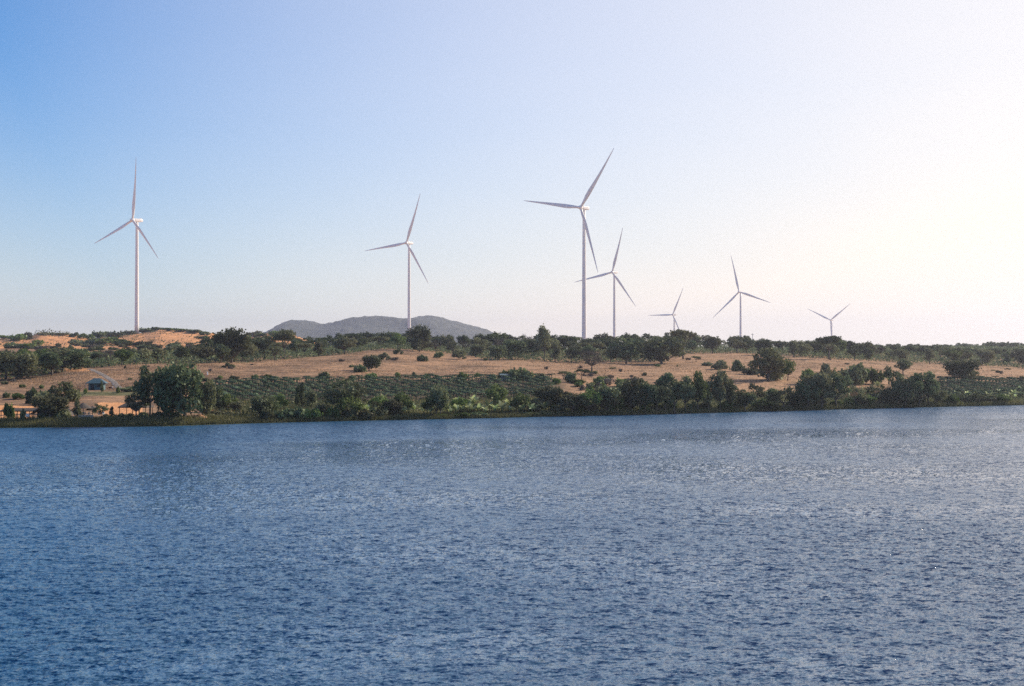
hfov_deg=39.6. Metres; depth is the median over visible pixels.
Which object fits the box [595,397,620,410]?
tree
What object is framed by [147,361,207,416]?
tree
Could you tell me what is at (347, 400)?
tree
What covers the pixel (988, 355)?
tree
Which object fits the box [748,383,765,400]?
tree
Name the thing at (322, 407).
tree
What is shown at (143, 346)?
bush
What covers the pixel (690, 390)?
tree
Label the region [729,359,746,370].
bush
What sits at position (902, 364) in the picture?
tree
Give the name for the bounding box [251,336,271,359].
tree
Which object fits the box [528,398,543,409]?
tree
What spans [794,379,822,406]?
tree
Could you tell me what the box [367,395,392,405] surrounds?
tree
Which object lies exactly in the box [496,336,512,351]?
tree
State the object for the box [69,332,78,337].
bush
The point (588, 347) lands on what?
tree
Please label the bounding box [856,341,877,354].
tree
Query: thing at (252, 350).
tree
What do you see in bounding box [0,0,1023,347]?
sky
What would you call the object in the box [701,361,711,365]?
bush
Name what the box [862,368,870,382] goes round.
bush
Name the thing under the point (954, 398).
tree
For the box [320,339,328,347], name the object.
tree
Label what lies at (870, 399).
tree
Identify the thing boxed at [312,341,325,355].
tree
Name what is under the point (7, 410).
bush
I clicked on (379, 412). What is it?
bush
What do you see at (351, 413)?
bush
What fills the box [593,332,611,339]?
tree
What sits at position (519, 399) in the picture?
tree
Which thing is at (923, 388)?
tree
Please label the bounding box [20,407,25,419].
bush
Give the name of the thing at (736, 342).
tree
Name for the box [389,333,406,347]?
tree
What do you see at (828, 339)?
tree
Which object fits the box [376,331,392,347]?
tree
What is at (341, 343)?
tree
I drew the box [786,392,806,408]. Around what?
bush
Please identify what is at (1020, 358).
tree
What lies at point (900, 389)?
tree
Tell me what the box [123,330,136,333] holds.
bush
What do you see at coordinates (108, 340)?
bush
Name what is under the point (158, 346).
bush
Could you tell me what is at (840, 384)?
tree
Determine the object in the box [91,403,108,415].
tree
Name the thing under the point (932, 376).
tree
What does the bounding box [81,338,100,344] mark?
bush
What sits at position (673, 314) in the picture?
wind turbine
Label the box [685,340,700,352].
tree
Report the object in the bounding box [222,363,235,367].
bush
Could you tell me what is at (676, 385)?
tree
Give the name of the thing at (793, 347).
tree
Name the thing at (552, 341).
tree
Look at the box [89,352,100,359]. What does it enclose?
tree
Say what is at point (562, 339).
trees
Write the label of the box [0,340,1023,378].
belt undergrowth
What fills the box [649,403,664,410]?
bush
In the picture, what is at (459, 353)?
tree
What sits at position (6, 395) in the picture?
bush
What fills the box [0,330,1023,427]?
ground
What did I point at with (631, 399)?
tree
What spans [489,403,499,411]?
banana plant
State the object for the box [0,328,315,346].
dune scrub
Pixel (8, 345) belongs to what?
bush
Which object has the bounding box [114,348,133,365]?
tree
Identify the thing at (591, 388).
bush
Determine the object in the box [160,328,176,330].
bush
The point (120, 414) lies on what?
bush
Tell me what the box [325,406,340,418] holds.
bush
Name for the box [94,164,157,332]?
wind turbine
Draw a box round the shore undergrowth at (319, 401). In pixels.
[218,385,1023,416]
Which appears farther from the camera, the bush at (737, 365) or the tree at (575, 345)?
the tree at (575, 345)
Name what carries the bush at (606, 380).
on the ground at (110, 398)
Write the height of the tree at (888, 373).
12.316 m
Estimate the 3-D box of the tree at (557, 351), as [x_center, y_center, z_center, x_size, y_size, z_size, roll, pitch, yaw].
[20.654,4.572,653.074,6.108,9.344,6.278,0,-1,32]
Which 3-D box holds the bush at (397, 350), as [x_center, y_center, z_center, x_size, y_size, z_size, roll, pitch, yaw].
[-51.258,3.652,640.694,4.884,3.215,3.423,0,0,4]
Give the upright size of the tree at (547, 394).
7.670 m
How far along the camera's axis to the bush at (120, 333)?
1302.94 m
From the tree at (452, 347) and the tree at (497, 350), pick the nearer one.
the tree at (497, 350)
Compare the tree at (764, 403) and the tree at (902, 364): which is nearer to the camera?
the tree at (764, 403)
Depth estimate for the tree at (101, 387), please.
392.64 m
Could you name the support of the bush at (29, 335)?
on the ground at (110, 398)
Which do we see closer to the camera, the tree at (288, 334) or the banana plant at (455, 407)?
the banana plant at (455, 407)
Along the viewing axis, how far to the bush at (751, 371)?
535.39 m
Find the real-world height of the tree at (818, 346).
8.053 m
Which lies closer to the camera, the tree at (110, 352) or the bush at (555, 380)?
the bush at (555, 380)
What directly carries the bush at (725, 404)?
on the ground at (110, 398)
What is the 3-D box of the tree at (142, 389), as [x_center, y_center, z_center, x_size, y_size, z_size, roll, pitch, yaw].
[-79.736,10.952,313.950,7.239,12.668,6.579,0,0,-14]
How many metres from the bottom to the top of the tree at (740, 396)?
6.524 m
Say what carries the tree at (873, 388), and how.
on the ground at (110, 398)
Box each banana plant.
[450,403,460,411]
[458,404,470,411]
[463,403,476,413]
[471,396,478,403]
[484,399,493,411]
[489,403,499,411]
[495,400,506,413]
[526,403,535,410]
[538,401,548,409]
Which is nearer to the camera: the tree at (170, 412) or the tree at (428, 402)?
the tree at (170, 412)
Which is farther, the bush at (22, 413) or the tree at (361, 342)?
the tree at (361, 342)
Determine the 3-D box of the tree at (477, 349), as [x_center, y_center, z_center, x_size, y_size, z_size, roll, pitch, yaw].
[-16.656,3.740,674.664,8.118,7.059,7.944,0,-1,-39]
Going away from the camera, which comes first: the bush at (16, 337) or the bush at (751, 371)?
the bush at (751, 371)
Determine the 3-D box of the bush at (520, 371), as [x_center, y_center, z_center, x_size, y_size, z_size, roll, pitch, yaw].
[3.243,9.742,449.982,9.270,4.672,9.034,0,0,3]
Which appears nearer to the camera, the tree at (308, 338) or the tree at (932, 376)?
the tree at (932, 376)
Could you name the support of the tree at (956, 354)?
on the ground at (110, 398)
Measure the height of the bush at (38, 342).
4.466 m
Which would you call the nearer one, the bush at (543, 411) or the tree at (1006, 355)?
the bush at (543, 411)
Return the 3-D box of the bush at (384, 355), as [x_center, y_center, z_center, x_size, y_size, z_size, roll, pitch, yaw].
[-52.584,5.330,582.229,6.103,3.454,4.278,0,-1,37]
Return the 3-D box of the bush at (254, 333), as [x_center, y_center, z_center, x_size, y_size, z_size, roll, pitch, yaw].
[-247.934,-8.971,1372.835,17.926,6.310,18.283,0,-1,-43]
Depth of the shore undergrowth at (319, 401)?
380.59 m
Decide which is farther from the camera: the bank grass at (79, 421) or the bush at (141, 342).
the bush at (141, 342)
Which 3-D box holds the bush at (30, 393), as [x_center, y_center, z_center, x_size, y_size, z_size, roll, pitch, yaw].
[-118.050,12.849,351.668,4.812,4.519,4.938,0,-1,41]
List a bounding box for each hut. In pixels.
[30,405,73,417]
[85,378,107,389]
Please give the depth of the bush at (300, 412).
324.33 m
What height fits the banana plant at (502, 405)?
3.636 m
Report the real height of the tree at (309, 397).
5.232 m
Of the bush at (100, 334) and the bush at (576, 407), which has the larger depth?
the bush at (100, 334)
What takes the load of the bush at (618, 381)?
on the ground at (110, 398)
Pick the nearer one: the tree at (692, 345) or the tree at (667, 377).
the tree at (667, 377)
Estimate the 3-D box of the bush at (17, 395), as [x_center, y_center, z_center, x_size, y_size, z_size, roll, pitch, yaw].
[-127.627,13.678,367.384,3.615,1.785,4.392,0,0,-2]
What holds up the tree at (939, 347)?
on the ground at (110, 398)
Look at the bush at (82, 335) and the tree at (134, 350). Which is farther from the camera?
the bush at (82, 335)
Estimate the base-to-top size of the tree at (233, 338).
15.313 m
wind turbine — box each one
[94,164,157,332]
[366,195,427,330]
[524,148,613,338]
[576,228,634,336]
[649,289,682,330]
[715,257,769,336]
[810,306,846,335]
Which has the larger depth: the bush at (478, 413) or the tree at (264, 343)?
the tree at (264, 343)
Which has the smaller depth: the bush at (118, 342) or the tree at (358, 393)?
the tree at (358, 393)
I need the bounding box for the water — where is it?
[0,405,1023,685]
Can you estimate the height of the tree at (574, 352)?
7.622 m
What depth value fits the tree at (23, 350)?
488.03 m
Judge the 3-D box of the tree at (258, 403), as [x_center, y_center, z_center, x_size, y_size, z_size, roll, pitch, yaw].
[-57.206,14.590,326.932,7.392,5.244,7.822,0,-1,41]
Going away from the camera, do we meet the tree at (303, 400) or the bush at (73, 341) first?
the tree at (303, 400)
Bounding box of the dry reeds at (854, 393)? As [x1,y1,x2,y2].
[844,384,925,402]
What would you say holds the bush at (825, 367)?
on the ground at (110, 398)
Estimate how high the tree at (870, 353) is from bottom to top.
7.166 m
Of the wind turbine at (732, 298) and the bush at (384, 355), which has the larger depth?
the wind turbine at (732, 298)
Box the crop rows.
[210,373,1023,396]
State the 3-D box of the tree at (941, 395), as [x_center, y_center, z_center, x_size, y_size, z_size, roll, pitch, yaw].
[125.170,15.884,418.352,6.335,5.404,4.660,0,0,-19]
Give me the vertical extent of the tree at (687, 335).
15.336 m
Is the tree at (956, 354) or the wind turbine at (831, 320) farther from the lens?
the wind turbine at (831, 320)
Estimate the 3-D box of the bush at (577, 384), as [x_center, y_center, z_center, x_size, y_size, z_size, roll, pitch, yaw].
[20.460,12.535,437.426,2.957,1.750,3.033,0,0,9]
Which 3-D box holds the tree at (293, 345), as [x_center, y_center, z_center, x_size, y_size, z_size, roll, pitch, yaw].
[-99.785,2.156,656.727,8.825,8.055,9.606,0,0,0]
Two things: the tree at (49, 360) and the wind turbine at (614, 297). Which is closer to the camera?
the tree at (49, 360)
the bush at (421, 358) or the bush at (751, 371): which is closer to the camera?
the bush at (751, 371)
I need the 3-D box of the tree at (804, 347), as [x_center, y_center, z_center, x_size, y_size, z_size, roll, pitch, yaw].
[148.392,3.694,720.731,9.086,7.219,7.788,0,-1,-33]
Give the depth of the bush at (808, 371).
474.94 m
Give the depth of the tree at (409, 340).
802.17 m
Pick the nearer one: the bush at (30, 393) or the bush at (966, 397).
the bush at (30, 393)
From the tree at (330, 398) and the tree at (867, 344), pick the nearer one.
the tree at (330, 398)
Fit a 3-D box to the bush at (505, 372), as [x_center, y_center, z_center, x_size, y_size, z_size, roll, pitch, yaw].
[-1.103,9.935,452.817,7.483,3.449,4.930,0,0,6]
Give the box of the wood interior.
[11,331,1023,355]
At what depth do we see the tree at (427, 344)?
735.56 m
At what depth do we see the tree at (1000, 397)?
428.65 m
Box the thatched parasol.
[79,402,91,414]
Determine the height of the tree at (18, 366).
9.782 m
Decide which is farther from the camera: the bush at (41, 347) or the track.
the bush at (41, 347)
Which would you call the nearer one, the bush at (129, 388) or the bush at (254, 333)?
the bush at (129, 388)
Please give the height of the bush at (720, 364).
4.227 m
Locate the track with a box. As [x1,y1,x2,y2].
[87,369,120,387]
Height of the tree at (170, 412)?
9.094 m
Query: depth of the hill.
4826.06 m
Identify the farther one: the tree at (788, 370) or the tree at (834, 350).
the tree at (834, 350)
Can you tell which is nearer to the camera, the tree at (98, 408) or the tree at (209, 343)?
the tree at (98, 408)
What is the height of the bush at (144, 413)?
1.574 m
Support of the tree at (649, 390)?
on the ground at (110, 398)
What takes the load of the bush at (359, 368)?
on the ground at (110, 398)
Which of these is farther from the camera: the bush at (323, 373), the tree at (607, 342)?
the tree at (607, 342)
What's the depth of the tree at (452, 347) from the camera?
728.33 m
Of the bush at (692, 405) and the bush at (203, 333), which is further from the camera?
the bush at (203, 333)
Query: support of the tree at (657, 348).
on the ground at (110, 398)
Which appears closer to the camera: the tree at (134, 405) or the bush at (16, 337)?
the tree at (134, 405)
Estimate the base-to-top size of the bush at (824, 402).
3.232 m
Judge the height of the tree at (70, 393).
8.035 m
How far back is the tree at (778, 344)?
795.62 m
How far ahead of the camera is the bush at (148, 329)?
1420.44 m
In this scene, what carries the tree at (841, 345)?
on the ground at (110, 398)
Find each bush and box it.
[2,391,10,397]
[2,402,15,418]
[3,342,20,348]
[7,333,26,340]
[11,393,24,398]
[14,342,36,348]
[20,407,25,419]
[24,332,32,339]
[25,386,40,403]
[30,390,50,400]
[32,340,44,344]
[33,345,48,349]
[37,413,48,417]
[54,409,70,417]
[68,339,83,345]
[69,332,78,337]
[78,333,86,337]
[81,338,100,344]
[85,334,94,339]
[92,330,106,337]
[94,337,125,344]
[107,330,123,336]
[113,339,133,345]
[113,412,126,417]
[120,386,135,391]
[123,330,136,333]
[132,340,152,346]
[136,345,151,349]
[137,412,148,416]
[139,327,154,331]
[148,344,163,347]
[151,412,162,417]
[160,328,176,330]
[186,329,200,332]
[199,331,210,334]
[209,409,222,415]
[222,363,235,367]
[245,330,263,336]
[258,406,273,419]
[268,331,280,334]
[273,408,295,419]
[294,406,306,419]
[305,408,323,418]
[317,371,329,378]
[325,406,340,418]
[343,409,358,418]
[353,364,366,371]
[358,409,376,418]
[364,372,377,379]
[370,407,387,416]
[378,352,389,359]
[393,348,402,353]
[416,354,428,361]
[433,352,443,357]
[453,412,469,417]
[457,372,467,379]
[471,411,488,416]
[498,369,509,377]
[508,367,534,379]
[535,373,545,380]
[539,410,550,415]
[552,378,560,383]
[564,371,576,382]
[570,379,585,382]
[573,404,586,411]
[574,381,582,386]
[585,386,593,391]
[586,382,594,387]
[593,376,604,382]
[603,377,615,384]
[615,378,630,385]
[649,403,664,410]
[666,404,677,408]
[686,401,696,409]
[699,402,711,407]
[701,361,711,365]
[711,360,729,369]
[717,401,733,409]
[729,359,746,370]
[741,366,759,374]
[756,358,787,380]
[800,368,815,378]
[811,399,828,404]
[820,363,840,375]
[830,400,841,404]
[840,362,867,384]
[843,396,861,403]
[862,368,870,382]
[870,366,884,383]
[944,395,957,403]
[956,393,976,402]
[983,394,997,401]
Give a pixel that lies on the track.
(112, 381)
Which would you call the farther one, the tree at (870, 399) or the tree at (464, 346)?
the tree at (464, 346)
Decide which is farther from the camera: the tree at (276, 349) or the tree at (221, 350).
the tree at (276, 349)
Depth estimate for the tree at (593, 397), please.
356.34 m
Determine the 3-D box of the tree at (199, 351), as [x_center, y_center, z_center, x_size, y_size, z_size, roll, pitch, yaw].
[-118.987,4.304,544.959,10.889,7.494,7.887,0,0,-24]
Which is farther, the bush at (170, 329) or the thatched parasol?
the bush at (170, 329)
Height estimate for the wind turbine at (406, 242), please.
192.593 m
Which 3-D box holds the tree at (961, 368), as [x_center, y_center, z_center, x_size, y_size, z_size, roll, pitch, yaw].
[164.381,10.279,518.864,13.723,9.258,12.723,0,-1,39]
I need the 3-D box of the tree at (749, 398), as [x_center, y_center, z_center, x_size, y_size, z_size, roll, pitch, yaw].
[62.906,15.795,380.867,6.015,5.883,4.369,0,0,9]
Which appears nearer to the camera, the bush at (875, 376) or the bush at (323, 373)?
the bush at (323, 373)
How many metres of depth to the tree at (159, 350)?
521.34 m
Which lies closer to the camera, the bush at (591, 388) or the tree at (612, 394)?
the tree at (612, 394)
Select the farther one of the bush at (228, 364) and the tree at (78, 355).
the bush at (228, 364)
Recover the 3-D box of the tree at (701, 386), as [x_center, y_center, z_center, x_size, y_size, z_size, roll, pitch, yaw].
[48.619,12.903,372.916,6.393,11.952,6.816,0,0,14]
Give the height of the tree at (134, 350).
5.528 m
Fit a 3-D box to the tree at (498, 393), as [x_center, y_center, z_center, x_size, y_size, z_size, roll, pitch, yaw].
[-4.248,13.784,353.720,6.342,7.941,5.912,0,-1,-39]
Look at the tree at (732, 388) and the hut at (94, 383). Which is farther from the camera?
the hut at (94, 383)
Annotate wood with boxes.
[855,341,1023,347]
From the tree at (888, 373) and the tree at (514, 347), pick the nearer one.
the tree at (888, 373)
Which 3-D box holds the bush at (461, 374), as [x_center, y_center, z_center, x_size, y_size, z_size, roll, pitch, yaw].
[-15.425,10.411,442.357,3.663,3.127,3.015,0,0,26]
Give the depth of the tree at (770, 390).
389.69 m
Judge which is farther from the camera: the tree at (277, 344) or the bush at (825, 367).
the tree at (277, 344)
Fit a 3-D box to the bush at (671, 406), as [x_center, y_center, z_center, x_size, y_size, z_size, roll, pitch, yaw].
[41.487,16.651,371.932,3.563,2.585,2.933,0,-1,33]
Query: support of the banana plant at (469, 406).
on the ground at (110, 398)
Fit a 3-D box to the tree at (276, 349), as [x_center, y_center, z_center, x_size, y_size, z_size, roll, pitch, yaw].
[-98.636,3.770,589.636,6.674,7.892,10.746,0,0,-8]
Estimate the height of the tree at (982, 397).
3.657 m
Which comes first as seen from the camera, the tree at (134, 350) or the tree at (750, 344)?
the tree at (134, 350)
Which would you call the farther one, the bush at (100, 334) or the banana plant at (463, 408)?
the bush at (100, 334)
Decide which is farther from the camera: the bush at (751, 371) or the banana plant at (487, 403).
the bush at (751, 371)
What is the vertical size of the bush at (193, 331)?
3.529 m
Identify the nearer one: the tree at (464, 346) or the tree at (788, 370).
the tree at (788, 370)
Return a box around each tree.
[0,349,15,378]
[0,352,40,378]
[14,348,38,357]
[29,393,69,417]
[36,352,70,375]
[46,348,76,370]
[47,381,82,403]
[66,348,92,368]
[72,400,83,415]
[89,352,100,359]
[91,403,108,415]
[98,350,115,363]
[100,381,103,392]
[109,406,113,417]
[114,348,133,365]
[124,392,144,416]
[130,348,137,356]
[130,380,149,412]
[134,364,158,416]
[138,347,152,361]
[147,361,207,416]
[151,347,167,363]
[152,385,179,416]
[173,345,190,362]
[189,345,214,362]
[192,378,216,415]
[200,338,220,350]
[208,326,251,362]
[213,386,229,409]
[214,344,230,362]
[219,393,238,407]
[229,400,245,412]
[239,343,259,359]
[249,395,277,413]
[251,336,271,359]
[266,343,281,359]
[269,342,285,346]
[272,403,282,410]
[273,329,295,358]
[274,393,288,409]
[286,339,304,351]
[295,385,302,405]
[296,342,312,356]
[299,381,306,407]
[302,336,314,342]
[304,390,317,407]
[311,402,330,412]
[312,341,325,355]
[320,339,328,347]
[321,377,357,414]
[332,336,357,353]
[332,394,365,411]
[348,381,368,403]
[352,337,368,350]
[360,354,382,370]
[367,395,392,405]
[371,336,390,347]
[371,401,385,411]
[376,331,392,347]
[382,399,403,414]
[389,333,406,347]
[393,391,413,408]
[403,336,411,346]
[406,324,431,351]
[415,338,433,348]
[421,394,447,413]
[429,383,449,412]
[431,340,441,350]
[437,334,454,347]
[446,341,458,352]
[450,396,469,410]
[451,348,466,357]
[459,340,470,348]
[469,344,484,356]
[473,337,492,349]
[485,383,507,404]
[488,345,507,358]
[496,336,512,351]
[502,339,527,358]
[508,392,530,407]
[523,338,541,354]
[525,346,540,359]
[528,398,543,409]
[531,384,564,407]
[534,323,550,359]
[540,338,561,352]
[550,343,562,361]
[555,391,589,411]
[558,371,567,378]
[563,348,582,361]
[564,341,582,352]
[574,389,602,411]
[575,369,590,378]
[579,342,606,351]
[579,348,603,370]
[582,344,596,358]
[591,383,620,410]
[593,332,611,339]
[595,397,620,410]
[598,338,616,350]
[604,336,644,363]
[613,380,629,398]
[620,376,645,411]
[631,380,660,410]
[634,335,690,363]
[651,380,671,410]
[657,372,675,409]
[664,377,687,413]
[668,329,696,358]
[677,375,696,409]
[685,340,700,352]
[691,369,708,408]
[700,379,718,407]
[703,337,720,353]
[708,370,728,407]
[721,378,738,408]
[728,336,749,351]
[728,337,746,352]
[733,389,746,407]
[737,391,756,411]
[738,338,754,351]
[744,347,785,381]
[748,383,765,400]
[754,339,772,351]
[754,398,773,409]
[760,399,780,410]
[763,388,780,398]
[767,387,795,407]
[773,341,786,348]
[779,358,796,380]
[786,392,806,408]
[787,341,799,356]
[791,340,804,352]
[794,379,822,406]
[798,343,813,355]
[799,369,836,409]
[807,342,823,354]
[815,335,841,358]
[822,343,839,357]
[822,371,853,408]
[832,340,846,352]
[845,345,862,359]
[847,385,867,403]
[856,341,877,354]
[856,393,876,404]
[864,347,874,360]
[864,384,881,401]
[875,346,886,357]
[875,387,894,402]
[880,365,903,389]
[885,349,899,361]
[891,374,917,405]
[894,358,913,374]
[896,349,910,359]
[904,392,923,403]
[908,372,938,406]
[913,346,925,355]
[923,347,934,363]
[923,371,940,404]
[930,389,947,402]
[934,344,951,356]
[942,348,962,359]
[942,358,981,381]
[945,394,959,401]
[951,348,973,358]
[954,347,973,359]
[970,393,990,400]
[975,349,995,365]
[996,394,1012,401]
[999,349,1012,358]
[1001,352,1010,364]
[1011,349,1023,362]
[1016,354,1023,363]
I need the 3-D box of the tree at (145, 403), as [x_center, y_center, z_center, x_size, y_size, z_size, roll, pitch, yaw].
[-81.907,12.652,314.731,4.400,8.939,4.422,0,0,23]
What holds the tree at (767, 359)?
on the ground at (110, 398)
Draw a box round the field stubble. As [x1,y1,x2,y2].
[0,349,1022,389]
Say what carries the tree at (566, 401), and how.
on the ground at (110, 398)
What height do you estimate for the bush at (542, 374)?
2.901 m
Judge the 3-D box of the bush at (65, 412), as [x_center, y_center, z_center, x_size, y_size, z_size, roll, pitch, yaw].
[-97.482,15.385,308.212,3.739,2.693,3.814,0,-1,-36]
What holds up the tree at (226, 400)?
on the ground at (110, 398)
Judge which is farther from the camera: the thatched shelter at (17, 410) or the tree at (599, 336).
the tree at (599, 336)
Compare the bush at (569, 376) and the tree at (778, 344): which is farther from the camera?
the tree at (778, 344)
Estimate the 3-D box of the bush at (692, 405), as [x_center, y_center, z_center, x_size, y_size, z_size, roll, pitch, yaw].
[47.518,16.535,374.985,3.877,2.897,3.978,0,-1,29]
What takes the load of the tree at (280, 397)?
on the ground at (110, 398)
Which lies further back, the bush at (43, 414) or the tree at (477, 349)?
the tree at (477, 349)
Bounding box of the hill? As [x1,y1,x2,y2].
[264,315,493,347]
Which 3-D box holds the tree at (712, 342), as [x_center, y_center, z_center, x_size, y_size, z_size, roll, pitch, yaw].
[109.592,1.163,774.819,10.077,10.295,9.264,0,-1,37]
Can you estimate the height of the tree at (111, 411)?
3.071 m
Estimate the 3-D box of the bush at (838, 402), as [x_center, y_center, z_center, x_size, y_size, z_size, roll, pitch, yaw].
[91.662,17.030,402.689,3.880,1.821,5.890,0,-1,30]
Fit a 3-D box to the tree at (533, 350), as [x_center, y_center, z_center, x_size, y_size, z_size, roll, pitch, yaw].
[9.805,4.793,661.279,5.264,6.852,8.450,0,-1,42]
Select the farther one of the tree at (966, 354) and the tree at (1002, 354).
the tree at (1002, 354)
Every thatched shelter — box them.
[0,408,36,415]
[118,402,153,413]
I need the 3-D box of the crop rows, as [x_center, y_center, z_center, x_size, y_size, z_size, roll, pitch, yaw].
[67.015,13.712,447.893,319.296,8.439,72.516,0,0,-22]
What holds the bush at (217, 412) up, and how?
on the ground at (110, 398)
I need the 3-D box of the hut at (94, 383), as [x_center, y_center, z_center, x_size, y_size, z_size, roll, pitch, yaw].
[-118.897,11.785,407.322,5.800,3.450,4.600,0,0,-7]
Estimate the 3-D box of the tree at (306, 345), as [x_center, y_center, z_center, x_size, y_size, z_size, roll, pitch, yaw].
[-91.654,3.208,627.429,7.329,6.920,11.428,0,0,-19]
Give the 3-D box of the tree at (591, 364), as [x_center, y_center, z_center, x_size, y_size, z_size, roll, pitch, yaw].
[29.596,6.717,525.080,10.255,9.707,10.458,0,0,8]
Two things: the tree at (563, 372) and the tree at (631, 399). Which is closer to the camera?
the tree at (631, 399)
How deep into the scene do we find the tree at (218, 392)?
336.35 m
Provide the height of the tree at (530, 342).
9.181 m
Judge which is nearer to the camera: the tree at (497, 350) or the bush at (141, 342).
the tree at (497, 350)
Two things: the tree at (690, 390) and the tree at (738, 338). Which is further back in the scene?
the tree at (738, 338)
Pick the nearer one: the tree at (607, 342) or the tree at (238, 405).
the tree at (238, 405)
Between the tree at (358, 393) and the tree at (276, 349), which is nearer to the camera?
the tree at (358, 393)
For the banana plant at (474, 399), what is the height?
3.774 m
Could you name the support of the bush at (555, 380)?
on the ground at (110, 398)
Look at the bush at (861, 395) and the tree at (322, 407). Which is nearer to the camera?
the tree at (322, 407)
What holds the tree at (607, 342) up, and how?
on the ground at (110, 398)
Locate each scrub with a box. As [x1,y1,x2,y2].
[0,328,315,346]
[876,344,1023,355]
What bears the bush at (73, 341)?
on the ground at (110, 398)
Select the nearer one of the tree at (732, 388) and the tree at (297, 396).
the tree at (297, 396)
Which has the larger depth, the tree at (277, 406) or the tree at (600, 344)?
the tree at (600, 344)
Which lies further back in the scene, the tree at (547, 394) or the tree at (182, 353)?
the tree at (182, 353)
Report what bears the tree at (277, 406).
on the ground at (110, 398)
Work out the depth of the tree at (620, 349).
637.93 m
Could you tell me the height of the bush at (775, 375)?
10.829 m
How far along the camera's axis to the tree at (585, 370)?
463.68 m
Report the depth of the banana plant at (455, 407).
346.13 m
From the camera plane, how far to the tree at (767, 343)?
742.76 m
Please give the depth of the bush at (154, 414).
311.49 m
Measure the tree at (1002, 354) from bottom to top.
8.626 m
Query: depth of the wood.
1180.34 m
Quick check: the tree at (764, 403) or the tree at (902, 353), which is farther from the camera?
the tree at (902, 353)
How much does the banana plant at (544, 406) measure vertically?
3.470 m
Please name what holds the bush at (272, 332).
on the ground at (110, 398)
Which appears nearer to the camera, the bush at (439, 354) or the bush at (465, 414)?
the bush at (465, 414)
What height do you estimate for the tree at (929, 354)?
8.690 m
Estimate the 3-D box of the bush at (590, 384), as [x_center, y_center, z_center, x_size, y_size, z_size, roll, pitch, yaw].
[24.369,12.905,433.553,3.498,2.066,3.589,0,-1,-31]
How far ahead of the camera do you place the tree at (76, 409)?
313.40 m
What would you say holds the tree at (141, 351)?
on the ground at (110, 398)
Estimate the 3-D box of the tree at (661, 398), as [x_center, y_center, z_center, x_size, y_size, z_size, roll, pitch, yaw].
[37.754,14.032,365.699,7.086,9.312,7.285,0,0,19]
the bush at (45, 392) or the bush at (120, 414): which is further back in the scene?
the bush at (45, 392)
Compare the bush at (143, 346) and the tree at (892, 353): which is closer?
the tree at (892, 353)
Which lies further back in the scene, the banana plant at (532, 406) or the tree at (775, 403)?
the tree at (775, 403)
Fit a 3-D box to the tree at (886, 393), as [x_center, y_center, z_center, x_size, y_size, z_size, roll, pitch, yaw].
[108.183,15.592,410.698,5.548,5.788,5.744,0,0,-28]
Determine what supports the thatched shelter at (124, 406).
on the ground at (110, 398)
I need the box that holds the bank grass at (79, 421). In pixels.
[0,399,1023,427]
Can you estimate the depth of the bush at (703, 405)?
376.52 m
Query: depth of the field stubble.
523.24 m
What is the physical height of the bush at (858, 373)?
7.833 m
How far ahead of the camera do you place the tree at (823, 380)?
392.65 m
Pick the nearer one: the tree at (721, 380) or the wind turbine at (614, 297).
the tree at (721, 380)
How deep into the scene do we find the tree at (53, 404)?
305.76 m
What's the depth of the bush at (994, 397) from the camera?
428.55 m
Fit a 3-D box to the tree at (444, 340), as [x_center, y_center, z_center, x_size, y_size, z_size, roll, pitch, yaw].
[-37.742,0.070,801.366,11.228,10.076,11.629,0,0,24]
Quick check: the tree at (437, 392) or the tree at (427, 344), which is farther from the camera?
the tree at (427, 344)
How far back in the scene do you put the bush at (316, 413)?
325.37 m
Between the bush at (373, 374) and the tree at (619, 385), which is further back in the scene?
the bush at (373, 374)
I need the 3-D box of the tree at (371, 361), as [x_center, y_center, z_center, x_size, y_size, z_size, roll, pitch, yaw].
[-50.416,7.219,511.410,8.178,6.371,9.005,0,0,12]
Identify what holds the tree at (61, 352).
on the ground at (110, 398)
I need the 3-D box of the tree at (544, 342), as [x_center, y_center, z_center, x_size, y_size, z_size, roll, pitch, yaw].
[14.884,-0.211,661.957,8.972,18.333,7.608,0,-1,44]
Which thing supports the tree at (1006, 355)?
on the ground at (110, 398)
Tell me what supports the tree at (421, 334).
on the ground at (110, 398)
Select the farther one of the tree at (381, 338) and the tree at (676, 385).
the tree at (381, 338)
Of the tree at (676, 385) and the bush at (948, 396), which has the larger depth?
the bush at (948, 396)
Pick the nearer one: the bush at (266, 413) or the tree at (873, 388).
the bush at (266, 413)
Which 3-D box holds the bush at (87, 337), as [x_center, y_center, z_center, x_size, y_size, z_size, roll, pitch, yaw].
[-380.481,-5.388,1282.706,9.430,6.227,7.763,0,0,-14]
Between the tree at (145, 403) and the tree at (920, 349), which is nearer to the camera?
the tree at (145, 403)
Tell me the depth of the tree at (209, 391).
316.27 m
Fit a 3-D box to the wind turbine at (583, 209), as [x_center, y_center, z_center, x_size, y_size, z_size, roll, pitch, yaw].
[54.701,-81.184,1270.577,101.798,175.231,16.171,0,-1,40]
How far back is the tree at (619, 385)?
379.98 m
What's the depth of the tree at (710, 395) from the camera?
375.50 m
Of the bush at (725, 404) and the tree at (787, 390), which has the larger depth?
the tree at (787, 390)

